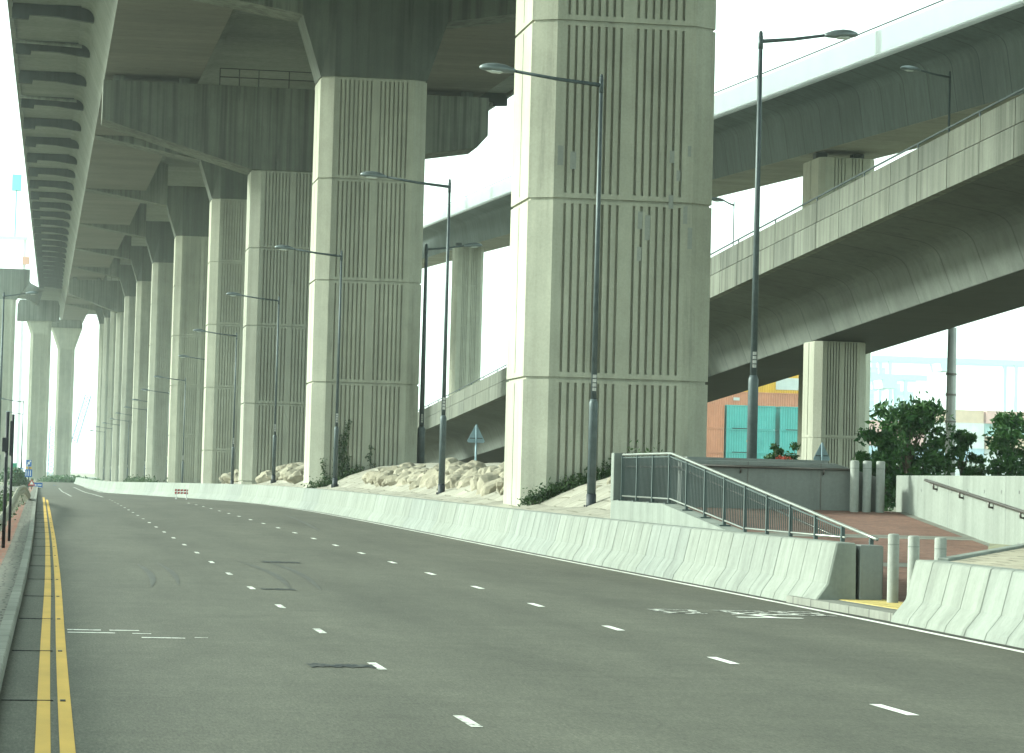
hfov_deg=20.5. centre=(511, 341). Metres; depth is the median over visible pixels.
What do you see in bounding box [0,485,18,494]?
pavement
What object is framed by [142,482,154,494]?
road barrier
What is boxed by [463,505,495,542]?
road barrier
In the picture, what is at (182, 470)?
street lamp
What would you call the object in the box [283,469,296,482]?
boulder
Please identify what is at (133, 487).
road barrier
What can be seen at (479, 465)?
boulder
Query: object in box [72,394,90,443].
crane boom
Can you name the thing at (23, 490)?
guardrail
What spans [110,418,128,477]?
street lamp
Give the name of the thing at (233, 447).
street lamp
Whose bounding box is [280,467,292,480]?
boulder
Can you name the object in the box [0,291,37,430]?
street lamp
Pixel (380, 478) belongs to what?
boulder
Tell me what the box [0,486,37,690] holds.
kerb
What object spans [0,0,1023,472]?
sky
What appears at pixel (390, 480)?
boulder
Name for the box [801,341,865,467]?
ramp pier
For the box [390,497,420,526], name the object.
road barrier
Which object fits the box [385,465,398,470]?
boulder
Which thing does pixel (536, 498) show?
weeds
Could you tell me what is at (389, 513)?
road barrier
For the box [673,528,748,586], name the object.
road barrier
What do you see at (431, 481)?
boulder
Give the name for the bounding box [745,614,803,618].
crossing marking
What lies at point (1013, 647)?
gutter
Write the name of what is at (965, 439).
tree
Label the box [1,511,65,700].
gutter joint
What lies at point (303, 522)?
skid mark
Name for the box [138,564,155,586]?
skid mark
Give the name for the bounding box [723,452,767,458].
shipping container
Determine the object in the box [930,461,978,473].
shipping container
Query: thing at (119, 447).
street lamp
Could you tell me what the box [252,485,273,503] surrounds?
road barrier
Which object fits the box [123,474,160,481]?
weeds
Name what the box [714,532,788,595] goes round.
road barrier
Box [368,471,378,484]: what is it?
boulder
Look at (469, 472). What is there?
boulder
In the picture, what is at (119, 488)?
road barrier
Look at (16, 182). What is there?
quay crane
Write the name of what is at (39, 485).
road sign
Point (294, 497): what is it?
road barrier
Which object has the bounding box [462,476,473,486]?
boulder
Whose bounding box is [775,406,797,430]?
shipping container
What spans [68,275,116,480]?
viaduct pier
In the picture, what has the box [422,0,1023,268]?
ramp
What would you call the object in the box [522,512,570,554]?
road barrier
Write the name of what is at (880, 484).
bollard
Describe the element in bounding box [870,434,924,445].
shipping container
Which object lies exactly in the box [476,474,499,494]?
boulder
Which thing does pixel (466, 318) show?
ramp pier
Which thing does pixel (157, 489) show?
road barrier
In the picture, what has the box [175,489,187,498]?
works barrier
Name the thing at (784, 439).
shipping container
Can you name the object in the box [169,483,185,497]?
road barrier
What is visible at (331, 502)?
road barrier
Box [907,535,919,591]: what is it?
bollard
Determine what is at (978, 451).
shipping container
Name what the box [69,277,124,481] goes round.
viaduct pier
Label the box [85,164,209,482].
viaduct pier
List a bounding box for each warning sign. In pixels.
[28,478,34,489]
[467,425,484,460]
[813,443,829,460]
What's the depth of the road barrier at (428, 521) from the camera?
86.92 m
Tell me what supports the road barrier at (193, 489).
on the road
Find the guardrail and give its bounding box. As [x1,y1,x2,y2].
[0,485,30,531]
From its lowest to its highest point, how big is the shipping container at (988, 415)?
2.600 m
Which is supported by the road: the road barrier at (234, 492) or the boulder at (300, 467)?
the road barrier at (234, 492)
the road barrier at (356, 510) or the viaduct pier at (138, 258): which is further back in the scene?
the viaduct pier at (138, 258)
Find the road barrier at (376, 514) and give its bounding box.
[367,495,391,522]
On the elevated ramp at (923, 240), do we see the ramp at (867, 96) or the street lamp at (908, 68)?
the street lamp at (908, 68)
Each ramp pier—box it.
[449,243,483,395]
[797,152,874,459]
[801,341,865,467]
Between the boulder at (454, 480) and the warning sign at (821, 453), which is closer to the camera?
the warning sign at (821, 453)
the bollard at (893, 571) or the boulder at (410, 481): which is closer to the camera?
the bollard at (893, 571)
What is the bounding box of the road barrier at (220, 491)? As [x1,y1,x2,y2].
[209,484,229,499]
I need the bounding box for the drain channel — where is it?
[898,512,988,545]
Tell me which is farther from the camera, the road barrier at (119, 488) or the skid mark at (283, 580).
the road barrier at (119, 488)
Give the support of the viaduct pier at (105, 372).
on the ground
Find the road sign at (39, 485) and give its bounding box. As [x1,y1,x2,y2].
[34,483,42,487]
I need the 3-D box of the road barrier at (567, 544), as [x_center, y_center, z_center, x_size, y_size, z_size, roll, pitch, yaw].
[1.373,4.382,63.524,0.652,0.962,3.376,2,-3,-9]
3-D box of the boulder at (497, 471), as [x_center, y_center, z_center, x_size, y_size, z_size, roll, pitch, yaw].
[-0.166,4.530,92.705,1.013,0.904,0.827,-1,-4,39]
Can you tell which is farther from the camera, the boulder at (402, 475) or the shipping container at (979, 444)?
the shipping container at (979, 444)
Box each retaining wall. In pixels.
[677,457,875,511]
[896,475,1023,544]
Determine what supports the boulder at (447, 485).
on the embankment
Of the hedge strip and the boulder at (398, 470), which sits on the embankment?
the boulder at (398, 470)
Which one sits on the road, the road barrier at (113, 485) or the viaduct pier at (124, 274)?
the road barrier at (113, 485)
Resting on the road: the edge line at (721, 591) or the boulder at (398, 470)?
the edge line at (721, 591)
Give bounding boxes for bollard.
[849,460,858,511]
[862,461,871,511]
[875,461,884,512]
[887,534,898,602]
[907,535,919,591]
[934,537,946,559]
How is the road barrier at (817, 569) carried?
on the road
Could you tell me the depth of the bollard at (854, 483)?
56.56 m
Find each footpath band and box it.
[749,532,969,539]
[883,562,907,566]
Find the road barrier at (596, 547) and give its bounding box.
[573,517,628,565]
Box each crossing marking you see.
[651,609,825,615]
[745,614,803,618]
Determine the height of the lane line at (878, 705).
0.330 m
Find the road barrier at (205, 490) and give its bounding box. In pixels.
[195,483,214,498]
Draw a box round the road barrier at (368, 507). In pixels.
[357,493,381,520]
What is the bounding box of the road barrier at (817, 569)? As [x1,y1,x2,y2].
[761,537,855,603]
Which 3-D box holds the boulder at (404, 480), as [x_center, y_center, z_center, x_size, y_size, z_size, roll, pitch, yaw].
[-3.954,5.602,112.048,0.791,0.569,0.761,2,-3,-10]
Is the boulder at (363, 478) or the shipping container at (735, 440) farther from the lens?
the shipping container at (735, 440)
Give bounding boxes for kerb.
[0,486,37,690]
[786,595,896,620]
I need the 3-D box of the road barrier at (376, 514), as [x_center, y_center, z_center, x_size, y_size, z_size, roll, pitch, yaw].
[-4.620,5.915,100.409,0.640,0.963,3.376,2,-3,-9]
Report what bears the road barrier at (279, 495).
on the road
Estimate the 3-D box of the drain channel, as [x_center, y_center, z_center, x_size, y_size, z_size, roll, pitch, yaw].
[9.241,3.616,47.909,0.180,1.203,18.000,2,-3,-9]
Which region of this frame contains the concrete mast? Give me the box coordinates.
[945,327,956,475]
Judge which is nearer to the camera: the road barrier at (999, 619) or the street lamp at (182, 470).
the road barrier at (999, 619)
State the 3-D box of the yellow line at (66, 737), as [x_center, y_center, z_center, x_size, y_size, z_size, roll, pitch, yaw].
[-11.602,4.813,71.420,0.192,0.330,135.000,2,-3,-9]
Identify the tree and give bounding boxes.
[0,467,32,486]
[852,391,958,511]
[949,429,984,475]
[970,409,1023,475]
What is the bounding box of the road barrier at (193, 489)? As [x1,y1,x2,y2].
[181,483,199,497]
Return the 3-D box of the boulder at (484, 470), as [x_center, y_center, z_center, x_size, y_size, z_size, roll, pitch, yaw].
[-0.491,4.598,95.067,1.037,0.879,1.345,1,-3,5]
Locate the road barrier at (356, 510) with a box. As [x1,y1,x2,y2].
[347,492,371,518]
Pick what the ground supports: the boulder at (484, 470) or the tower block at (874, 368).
the tower block at (874, 368)
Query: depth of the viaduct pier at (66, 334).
777.67 m
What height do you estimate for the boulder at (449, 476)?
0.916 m
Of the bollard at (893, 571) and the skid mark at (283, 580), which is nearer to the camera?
the bollard at (893, 571)
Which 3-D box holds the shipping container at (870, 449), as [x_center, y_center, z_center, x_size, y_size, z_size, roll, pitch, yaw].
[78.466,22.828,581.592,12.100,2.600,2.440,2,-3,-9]
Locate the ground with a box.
[0,472,1009,609]
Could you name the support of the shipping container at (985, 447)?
on the shipping container at (986, 451)
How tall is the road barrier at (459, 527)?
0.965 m
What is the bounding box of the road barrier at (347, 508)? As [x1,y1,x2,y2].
[339,492,361,516]
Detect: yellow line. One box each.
[35,497,50,752]
[46,500,75,752]
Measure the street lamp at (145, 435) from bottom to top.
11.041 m
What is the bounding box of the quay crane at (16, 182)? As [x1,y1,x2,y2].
[0,174,29,468]
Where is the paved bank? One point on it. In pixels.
(1013, 558)
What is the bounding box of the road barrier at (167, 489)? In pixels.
[159,482,173,496]
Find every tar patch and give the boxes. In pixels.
[261,561,299,562]
[261,588,294,589]
[306,663,376,667]
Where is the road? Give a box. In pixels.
[0,477,1023,752]
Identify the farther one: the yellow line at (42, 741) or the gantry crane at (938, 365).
the gantry crane at (938, 365)
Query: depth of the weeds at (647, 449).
72.70 m
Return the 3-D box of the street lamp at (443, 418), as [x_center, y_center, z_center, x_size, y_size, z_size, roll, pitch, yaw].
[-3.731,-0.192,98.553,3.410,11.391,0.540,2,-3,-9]
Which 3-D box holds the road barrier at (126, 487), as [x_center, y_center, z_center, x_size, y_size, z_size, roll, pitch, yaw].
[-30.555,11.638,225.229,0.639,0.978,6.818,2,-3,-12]
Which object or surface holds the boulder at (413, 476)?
on the embankment
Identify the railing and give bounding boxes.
[617,452,878,544]
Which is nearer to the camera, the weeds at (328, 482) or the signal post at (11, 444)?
the signal post at (11, 444)
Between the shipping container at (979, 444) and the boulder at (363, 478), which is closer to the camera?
the boulder at (363, 478)
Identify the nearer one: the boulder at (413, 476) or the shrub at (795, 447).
the shrub at (795, 447)
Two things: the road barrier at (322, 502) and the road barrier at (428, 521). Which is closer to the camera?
the road barrier at (428, 521)
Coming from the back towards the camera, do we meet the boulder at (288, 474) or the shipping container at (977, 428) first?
the shipping container at (977, 428)
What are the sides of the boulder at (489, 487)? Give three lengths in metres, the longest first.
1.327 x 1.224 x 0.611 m
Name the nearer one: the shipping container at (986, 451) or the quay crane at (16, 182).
the shipping container at (986, 451)
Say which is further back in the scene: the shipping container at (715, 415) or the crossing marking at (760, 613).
the shipping container at (715, 415)
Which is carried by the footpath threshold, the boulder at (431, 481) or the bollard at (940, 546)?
the bollard at (940, 546)
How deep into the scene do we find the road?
28.02 m
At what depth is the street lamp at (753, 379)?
74.13 m
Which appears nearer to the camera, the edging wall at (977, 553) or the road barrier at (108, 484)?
the edging wall at (977, 553)
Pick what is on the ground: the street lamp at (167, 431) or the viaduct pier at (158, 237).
the viaduct pier at (158, 237)
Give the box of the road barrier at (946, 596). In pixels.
[891,560,1012,635]
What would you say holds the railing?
on the path wall at (869, 572)
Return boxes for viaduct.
[7,0,517,322]
[18,282,42,305]
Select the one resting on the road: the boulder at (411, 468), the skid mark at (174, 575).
the skid mark at (174, 575)
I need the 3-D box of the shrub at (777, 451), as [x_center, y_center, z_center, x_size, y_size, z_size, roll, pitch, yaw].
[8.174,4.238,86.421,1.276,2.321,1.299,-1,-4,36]
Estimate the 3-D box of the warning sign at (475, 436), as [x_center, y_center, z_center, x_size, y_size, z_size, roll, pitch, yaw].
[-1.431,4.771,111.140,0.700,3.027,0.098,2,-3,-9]
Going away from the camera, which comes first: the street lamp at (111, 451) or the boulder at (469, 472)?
the boulder at (469, 472)
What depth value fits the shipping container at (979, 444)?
582.92 m
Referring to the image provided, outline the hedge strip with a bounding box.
[0,476,28,531]
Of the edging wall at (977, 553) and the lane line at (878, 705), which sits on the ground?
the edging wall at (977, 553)
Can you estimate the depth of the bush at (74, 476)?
471.25 m
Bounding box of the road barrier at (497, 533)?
[481,507,523,545]
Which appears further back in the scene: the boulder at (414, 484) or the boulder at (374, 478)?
the boulder at (374, 478)
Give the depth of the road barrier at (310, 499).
125.41 m
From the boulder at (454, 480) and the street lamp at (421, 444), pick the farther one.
the street lamp at (421, 444)
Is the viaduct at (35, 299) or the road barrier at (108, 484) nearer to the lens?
the road barrier at (108, 484)
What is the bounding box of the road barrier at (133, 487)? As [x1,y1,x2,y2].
[127,482,138,493]
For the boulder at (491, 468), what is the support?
on the embankment
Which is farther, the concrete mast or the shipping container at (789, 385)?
the shipping container at (789, 385)
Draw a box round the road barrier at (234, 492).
[224,484,243,500]
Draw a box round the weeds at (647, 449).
[627,439,662,456]
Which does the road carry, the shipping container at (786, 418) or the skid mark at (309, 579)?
the skid mark at (309, 579)
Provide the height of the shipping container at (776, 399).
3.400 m
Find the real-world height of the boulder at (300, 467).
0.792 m
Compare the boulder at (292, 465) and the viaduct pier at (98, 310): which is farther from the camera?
the viaduct pier at (98, 310)
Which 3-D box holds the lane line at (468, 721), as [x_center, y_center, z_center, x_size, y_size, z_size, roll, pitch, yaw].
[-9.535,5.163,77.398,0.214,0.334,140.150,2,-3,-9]
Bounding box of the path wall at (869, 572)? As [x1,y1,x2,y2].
[610,453,882,607]
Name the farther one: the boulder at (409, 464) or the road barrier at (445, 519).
the boulder at (409, 464)
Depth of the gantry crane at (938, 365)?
855.20 m
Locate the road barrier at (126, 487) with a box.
[120,482,130,493]
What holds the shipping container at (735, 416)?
on the shipping container at (735, 440)
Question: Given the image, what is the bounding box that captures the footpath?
[688,507,987,601]
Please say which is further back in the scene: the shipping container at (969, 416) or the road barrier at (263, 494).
the shipping container at (969, 416)
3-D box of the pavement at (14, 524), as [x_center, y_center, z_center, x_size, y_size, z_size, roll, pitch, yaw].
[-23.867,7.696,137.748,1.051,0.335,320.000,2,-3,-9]
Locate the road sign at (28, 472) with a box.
[25,469,31,476]
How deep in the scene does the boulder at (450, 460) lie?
111.19 m
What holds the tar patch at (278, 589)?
on the road
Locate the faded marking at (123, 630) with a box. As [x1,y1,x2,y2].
[67,629,206,637]
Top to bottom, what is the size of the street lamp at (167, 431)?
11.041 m
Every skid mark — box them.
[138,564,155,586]
[158,563,178,583]
[239,561,290,588]
[264,560,320,589]
[283,514,320,531]
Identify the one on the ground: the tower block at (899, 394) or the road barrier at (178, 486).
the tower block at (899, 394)
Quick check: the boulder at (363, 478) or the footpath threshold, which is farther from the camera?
the boulder at (363, 478)
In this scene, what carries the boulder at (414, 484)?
on the embankment
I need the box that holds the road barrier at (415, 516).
[402,498,429,529]
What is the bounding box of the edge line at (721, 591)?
[84,487,1023,652]
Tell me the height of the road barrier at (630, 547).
0.961 m
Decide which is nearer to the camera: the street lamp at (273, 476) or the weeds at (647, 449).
the weeds at (647, 449)
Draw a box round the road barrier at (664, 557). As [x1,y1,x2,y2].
[635,524,697,578]
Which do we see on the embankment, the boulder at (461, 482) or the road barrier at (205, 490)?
the boulder at (461, 482)
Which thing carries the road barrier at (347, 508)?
on the road
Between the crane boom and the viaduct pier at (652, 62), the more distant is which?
the crane boom
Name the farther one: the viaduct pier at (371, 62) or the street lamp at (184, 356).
the street lamp at (184, 356)
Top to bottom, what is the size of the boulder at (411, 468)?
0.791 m
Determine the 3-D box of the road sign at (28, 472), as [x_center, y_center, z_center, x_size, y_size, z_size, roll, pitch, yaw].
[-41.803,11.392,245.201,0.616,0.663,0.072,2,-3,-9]
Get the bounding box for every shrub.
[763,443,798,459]
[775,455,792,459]
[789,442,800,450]
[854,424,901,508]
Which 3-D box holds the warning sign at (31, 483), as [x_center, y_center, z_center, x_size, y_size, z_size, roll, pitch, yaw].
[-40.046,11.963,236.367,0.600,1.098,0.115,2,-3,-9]
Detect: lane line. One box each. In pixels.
[120,505,482,726]
[202,506,916,714]
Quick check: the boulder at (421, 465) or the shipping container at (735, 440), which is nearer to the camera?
the boulder at (421, 465)
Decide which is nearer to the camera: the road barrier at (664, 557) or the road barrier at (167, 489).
the road barrier at (664, 557)
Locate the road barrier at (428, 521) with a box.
[415,500,448,532]
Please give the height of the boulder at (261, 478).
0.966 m
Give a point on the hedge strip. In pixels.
(1, 502)
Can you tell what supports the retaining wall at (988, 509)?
on the ground
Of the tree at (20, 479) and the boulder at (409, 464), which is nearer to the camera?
the boulder at (409, 464)
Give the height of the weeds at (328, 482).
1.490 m
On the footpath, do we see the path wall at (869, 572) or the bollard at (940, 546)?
the path wall at (869, 572)
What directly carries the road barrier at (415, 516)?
on the road
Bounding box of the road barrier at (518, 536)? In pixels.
[501,509,542,550]
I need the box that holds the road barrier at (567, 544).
[546,514,599,559]
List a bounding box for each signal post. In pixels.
[1,412,9,547]
[8,414,14,540]
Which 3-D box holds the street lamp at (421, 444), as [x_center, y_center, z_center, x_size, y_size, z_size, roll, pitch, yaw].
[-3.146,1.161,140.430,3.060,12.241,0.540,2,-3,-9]
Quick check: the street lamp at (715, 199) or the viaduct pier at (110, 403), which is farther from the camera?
the viaduct pier at (110, 403)
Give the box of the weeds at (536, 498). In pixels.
[517,456,630,506]
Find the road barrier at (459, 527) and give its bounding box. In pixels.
[445,503,476,538]
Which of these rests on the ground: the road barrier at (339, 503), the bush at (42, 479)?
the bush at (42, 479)
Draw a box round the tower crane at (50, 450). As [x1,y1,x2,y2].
[47,426,54,475]
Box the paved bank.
[950,548,1023,569]
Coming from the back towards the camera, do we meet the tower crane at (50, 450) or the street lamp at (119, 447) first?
the tower crane at (50, 450)
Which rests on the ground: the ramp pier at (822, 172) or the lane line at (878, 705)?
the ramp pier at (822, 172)
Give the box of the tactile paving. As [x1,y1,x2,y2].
[839,599,902,608]
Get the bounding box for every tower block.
[869,362,884,419]
[874,384,913,420]
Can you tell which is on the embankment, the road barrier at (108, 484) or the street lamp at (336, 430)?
the street lamp at (336, 430)
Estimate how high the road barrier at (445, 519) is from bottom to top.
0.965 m
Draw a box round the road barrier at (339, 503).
[330,491,351,514]
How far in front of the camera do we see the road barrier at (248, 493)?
152.13 m
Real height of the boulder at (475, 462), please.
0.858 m
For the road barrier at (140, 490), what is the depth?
211.79 m
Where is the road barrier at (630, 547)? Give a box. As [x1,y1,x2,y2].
[602,521,657,571]
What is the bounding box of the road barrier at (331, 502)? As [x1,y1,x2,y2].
[322,490,340,513]
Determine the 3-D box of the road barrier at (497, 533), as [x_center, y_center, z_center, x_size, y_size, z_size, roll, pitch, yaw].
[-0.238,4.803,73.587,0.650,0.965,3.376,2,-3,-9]
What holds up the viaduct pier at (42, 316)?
on the ground
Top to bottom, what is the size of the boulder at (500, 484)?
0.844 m
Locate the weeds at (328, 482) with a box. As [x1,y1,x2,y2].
[301,464,364,487]
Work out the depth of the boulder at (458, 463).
106.92 m
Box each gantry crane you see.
[870,373,926,407]
[871,355,1023,419]
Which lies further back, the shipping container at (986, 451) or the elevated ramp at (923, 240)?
the shipping container at (986, 451)
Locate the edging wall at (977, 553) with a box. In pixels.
[937,543,1023,560]
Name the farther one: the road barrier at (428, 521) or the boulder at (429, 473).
the boulder at (429, 473)
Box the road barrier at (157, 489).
[150,482,163,495]
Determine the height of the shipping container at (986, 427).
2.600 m
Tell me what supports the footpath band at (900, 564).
on the footpath
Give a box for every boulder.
[221,473,230,483]
[255,470,277,482]
[265,471,271,479]
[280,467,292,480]
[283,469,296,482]
[287,470,303,483]
[289,462,299,467]
[296,464,303,470]
[361,470,373,483]
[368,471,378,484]
[372,471,382,484]
[376,472,392,486]
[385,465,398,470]
[385,474,399,485]
[393,467,407,473]
[395,471,410,482]
[396,470,420,486]
[399,462,415,466]
[402,476,408,484]
[403,467,420,472]
[407,472,421,484]
[407,478,416,483]
[409,476,421,489]
[414,464,425,467]
[419,468,438,487]
[426,472,438,488]
[438,458,458,467]
[445,474,461,482]
[445,475,456,488]
[448,461,464,465]
[448,466,458,473]
[449,476,461,488]
[454,466,469,472]
[457,476,468,488]
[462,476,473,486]
[463,467,479,475]
[464,460,486,466]
[469,462,483,468]
[470,475,480,490]
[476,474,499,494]
[481,477,501,495]
[482,465,497,474]
[485,466,498,472]
[493,467,503,474]
[496,477,503,493]
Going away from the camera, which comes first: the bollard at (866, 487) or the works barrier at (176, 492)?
the bollard at (866, 487)
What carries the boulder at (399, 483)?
on the embankment
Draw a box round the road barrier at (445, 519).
[430,501,458,535]
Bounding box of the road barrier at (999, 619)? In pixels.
[965,568,1023,647]
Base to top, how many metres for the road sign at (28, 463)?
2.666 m
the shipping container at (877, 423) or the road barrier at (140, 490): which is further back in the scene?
the shipping container at (877, 423)
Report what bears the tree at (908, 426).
on the ground
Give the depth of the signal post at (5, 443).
56.02 m
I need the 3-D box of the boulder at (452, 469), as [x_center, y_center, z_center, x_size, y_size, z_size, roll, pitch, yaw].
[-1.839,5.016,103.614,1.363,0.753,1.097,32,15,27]
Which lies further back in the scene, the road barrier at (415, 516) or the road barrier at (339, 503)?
the road barrier at (339, 503)
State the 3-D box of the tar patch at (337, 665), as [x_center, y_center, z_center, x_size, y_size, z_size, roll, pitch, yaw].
[-1.557,2.951,25.829,0.600,0.001,0.586,2,-3,-9]
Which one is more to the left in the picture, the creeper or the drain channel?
the creeper
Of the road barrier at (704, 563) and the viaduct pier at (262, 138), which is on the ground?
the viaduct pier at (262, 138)
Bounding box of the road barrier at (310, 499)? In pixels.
[297,488,321,510]
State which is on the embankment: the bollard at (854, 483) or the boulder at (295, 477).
the boulder at (295, 477)
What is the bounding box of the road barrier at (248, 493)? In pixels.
[237,484,257,502]
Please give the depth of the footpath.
53.21 m
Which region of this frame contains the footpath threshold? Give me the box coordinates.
[837,600,897,609]
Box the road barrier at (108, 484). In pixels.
[103,481,110,492]
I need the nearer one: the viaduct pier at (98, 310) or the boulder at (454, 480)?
the boulder at (454, 480)
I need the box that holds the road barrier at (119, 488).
[113,482,123,493]
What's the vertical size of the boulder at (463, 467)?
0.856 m
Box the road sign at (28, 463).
[26,460,31,488]
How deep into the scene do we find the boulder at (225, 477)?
212.04 m
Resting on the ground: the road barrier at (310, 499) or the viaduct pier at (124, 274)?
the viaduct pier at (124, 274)
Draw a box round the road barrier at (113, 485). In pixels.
[107,482,116,492]
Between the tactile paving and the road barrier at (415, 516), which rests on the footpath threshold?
the tactile paving
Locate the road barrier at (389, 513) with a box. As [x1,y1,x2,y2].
[378,496,401,524]
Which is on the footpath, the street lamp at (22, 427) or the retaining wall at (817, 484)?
the retaining wall at (817, 484)
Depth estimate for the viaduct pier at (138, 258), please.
402.94 m
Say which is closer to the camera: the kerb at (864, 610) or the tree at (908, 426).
the kerb at (864, 610)
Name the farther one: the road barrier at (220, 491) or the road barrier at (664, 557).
the road barrier at (220, 491)
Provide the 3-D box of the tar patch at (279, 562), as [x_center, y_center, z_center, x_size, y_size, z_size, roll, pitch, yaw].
[-4.530,4.322,55.565,0.750,0.003,0.990,2,-3,-9]
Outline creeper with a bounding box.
[319,419,375,486]
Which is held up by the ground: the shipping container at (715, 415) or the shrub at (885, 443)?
the shrub at (885, 443)
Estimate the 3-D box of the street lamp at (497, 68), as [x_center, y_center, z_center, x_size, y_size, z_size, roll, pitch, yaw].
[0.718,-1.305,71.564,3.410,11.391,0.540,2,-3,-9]
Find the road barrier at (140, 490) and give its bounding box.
[134,482,146,494]
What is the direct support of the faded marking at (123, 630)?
on the road
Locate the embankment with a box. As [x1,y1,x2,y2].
[103,463,610,518]
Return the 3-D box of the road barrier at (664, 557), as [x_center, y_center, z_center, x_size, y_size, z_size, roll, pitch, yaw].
[2.982,3.953,53.461,0.653,0.960,3.376,2,-3,-9]
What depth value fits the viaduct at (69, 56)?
201.25 m
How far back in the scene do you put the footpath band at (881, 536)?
52.13 m
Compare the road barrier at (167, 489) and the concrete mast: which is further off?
the road barrier at (167, 489)
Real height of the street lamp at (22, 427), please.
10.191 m
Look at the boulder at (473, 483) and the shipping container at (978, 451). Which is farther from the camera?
the shipping container at (978, 451)
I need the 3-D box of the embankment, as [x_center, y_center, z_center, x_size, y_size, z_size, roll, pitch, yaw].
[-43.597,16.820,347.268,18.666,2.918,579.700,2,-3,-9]
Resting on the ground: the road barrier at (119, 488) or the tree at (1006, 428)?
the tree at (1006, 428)
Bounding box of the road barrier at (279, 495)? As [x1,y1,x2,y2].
[267,486,288,505]
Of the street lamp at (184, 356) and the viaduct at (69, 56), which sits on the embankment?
the street lamp at (184, 356)
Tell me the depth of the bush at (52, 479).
461.65 m
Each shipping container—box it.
[706,428,723,451]
[706,452,723,457]
[707,392,797,406]
[707,404,724,427]
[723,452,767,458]
[724,405,775,429]
[724,429,774,453]
[744,375,798,392]
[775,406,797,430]
[775,430,797,453]
[869,420,898,430]
[869,446,921,456]
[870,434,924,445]
[925,434,983,448]
[927,447,983,460]
[930,422,983,435]
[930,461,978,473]
[936,409,983,422]
[984,411,1023,423]
[984,424,1023,435]
[984,436,1023,449]
[984,449,1020,461]
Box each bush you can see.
[37,475,59,481]
[44,474,86,478]
[46,474,74,482]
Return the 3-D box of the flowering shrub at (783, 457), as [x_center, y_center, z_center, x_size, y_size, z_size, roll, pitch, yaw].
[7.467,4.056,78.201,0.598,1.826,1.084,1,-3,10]
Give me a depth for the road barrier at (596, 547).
60.04 m
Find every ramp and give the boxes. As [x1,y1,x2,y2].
[417,88,1023,462]
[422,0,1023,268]
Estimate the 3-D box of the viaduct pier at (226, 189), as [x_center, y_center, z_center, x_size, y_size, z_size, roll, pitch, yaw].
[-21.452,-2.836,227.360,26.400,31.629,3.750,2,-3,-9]
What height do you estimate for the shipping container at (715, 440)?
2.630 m
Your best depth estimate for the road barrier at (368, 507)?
103.64 m
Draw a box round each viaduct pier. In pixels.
[0,268,29,478]
[17,299,59,478]
[51,320,82,476]
[65,304,103,478]
[66,296,110,479]
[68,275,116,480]
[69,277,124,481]
[71,258,136,481]
[74,235,151,477]
[79,203,174,481]
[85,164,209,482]
[93,135,247,483]
[101,68,488,484]
[194,0,515,487]
[503,0,715,505]
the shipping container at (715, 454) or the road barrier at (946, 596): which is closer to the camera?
the road barrier at (946, 596)
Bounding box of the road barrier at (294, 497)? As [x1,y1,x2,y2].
[282,487,304,508]
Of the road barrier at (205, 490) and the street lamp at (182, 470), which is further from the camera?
the street lamp at (182, 470)
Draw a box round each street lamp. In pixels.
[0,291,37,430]
[1,398,23,467]
[90,430,104,479]
[95,426,111,480]
[102,422,119,480]
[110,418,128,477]
[124,406,146,476]
[141,389,169,481]
[154,375,185,482]
[179,355,204,359]
[193,329,236,483]
[226,292,279,483]
[275,245,342,487]
[360,171,450,493]
[417,243,481,462]
[479,63,603,506]
[712,197,734,244]
[747,29,857,458]
[900,65,950,132]
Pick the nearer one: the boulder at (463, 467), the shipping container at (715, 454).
the boulder at (463, 467)
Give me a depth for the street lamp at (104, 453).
574.92 m
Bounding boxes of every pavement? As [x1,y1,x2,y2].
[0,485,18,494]
[0,486,33,565]
[0,486,36,624]
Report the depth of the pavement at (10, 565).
50.55 m
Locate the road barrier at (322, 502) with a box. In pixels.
[314,489,329,511]
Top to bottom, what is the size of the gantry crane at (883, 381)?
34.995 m
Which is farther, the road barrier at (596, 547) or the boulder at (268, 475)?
the boulder at (268, 475)
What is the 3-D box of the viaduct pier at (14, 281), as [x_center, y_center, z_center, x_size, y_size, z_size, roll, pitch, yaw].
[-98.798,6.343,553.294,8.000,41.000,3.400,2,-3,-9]
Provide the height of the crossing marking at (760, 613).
0.001 m
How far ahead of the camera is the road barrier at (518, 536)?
70.12 m
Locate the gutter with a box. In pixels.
[85,487,1023,650]

